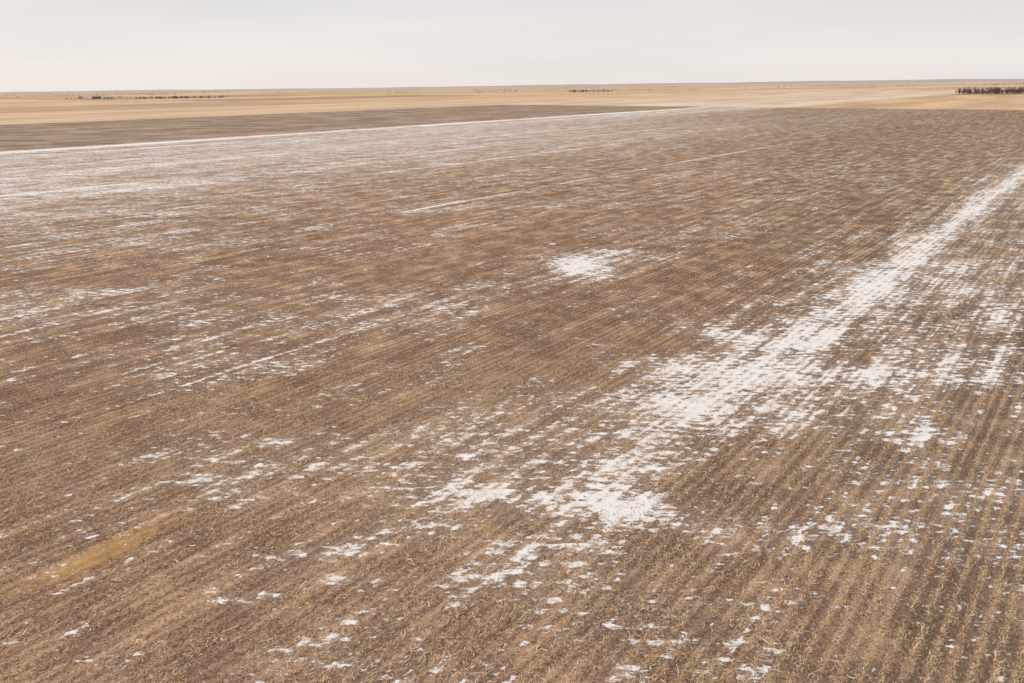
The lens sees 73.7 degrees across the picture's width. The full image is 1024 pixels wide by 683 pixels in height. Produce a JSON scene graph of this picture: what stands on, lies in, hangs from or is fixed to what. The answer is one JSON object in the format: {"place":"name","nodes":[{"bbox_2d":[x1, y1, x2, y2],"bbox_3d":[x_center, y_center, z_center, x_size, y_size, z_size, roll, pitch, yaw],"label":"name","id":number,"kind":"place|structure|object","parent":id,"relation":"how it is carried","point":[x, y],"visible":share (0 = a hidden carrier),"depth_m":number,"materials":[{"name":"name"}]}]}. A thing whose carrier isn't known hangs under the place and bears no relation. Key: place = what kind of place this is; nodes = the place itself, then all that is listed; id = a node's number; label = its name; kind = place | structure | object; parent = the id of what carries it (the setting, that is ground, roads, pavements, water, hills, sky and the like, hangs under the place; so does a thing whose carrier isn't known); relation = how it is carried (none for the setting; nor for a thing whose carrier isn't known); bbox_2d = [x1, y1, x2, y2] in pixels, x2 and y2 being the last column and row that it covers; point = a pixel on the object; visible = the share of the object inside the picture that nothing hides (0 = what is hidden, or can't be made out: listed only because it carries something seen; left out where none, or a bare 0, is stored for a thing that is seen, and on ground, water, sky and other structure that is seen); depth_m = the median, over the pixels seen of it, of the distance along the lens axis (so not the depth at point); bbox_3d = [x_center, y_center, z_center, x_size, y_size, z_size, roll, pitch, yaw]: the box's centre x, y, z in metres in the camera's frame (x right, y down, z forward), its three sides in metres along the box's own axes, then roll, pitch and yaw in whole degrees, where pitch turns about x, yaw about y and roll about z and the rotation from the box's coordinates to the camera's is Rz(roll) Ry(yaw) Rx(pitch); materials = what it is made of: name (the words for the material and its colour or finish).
{"place":"outdoors","nodes":[
{"label":"outdoors","id":0,"kind":"place"},
{"bbox_2d":[0,81,1023,682],"bbox_3d":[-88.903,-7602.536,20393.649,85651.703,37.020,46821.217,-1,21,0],"label":"field ground","id":1,"kind":"structure","parent":0,"point":[122,167],"depth_m":66.05,"materials":[{"name":"soil"}]},
{"bbox_2d":[103,97,115,99],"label":"machine shed","id":2,"kind":"structure","parent":1,"relation":"on","point":[108,98],"depth_m":2025.47,"materials":[{"name":"paint"}]},
{"bbox_2d":[135,95,222,98],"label":"tree row","id":3,"kind":"object","parent":1,"relation":"on","point":[174,97],"visible":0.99,"depth_m":2059.55,"materials":[{"name":"brown plant"}]},
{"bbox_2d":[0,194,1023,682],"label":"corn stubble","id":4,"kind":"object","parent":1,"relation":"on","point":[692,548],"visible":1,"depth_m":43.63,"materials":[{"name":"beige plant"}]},
{"bbox_2d":[5,82,1023,97],"bbox_3d":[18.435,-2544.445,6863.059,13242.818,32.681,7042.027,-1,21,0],"label":"distant trees","id":5,"kind":"object","parent":1,"relation":"on","point":[520,89],"visible":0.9,"depth_m":5198.59,"materials":[{"name":"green plant"}]},
{"bbox_2d":[572,89,612,92],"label":"tree row","id":6,"kind":"object","parent":1,"relation":"on","point":[582,90],"visible":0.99,"depth_m":2583.52,"materials":[{"name":"brown plant"}]},
{"bbox_2d":[955,87,1023,93],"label":"tree grove","id":7,"kind":"object","parent":1,"relation":"on","point":[993,90],"visible":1,"depth_m":1341.37,"materials":[{"name":"brown plant"}]},
{"bbox_2d":[0,79,1023,92],"bbox_3d":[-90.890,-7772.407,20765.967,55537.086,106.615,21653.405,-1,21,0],"label":"distant hills","id":8,"kind":"structure","parent":0,"point":[872,81],"depth_m":20340.32,"materials":[{"name":"grey plant"}]},
{"bbox_2d":[0,0,1023,91],"label":"sky","id":9,"kind":"structure","parent":0,"point":[46,45],"materials":[{"name":"white"}]}
]}

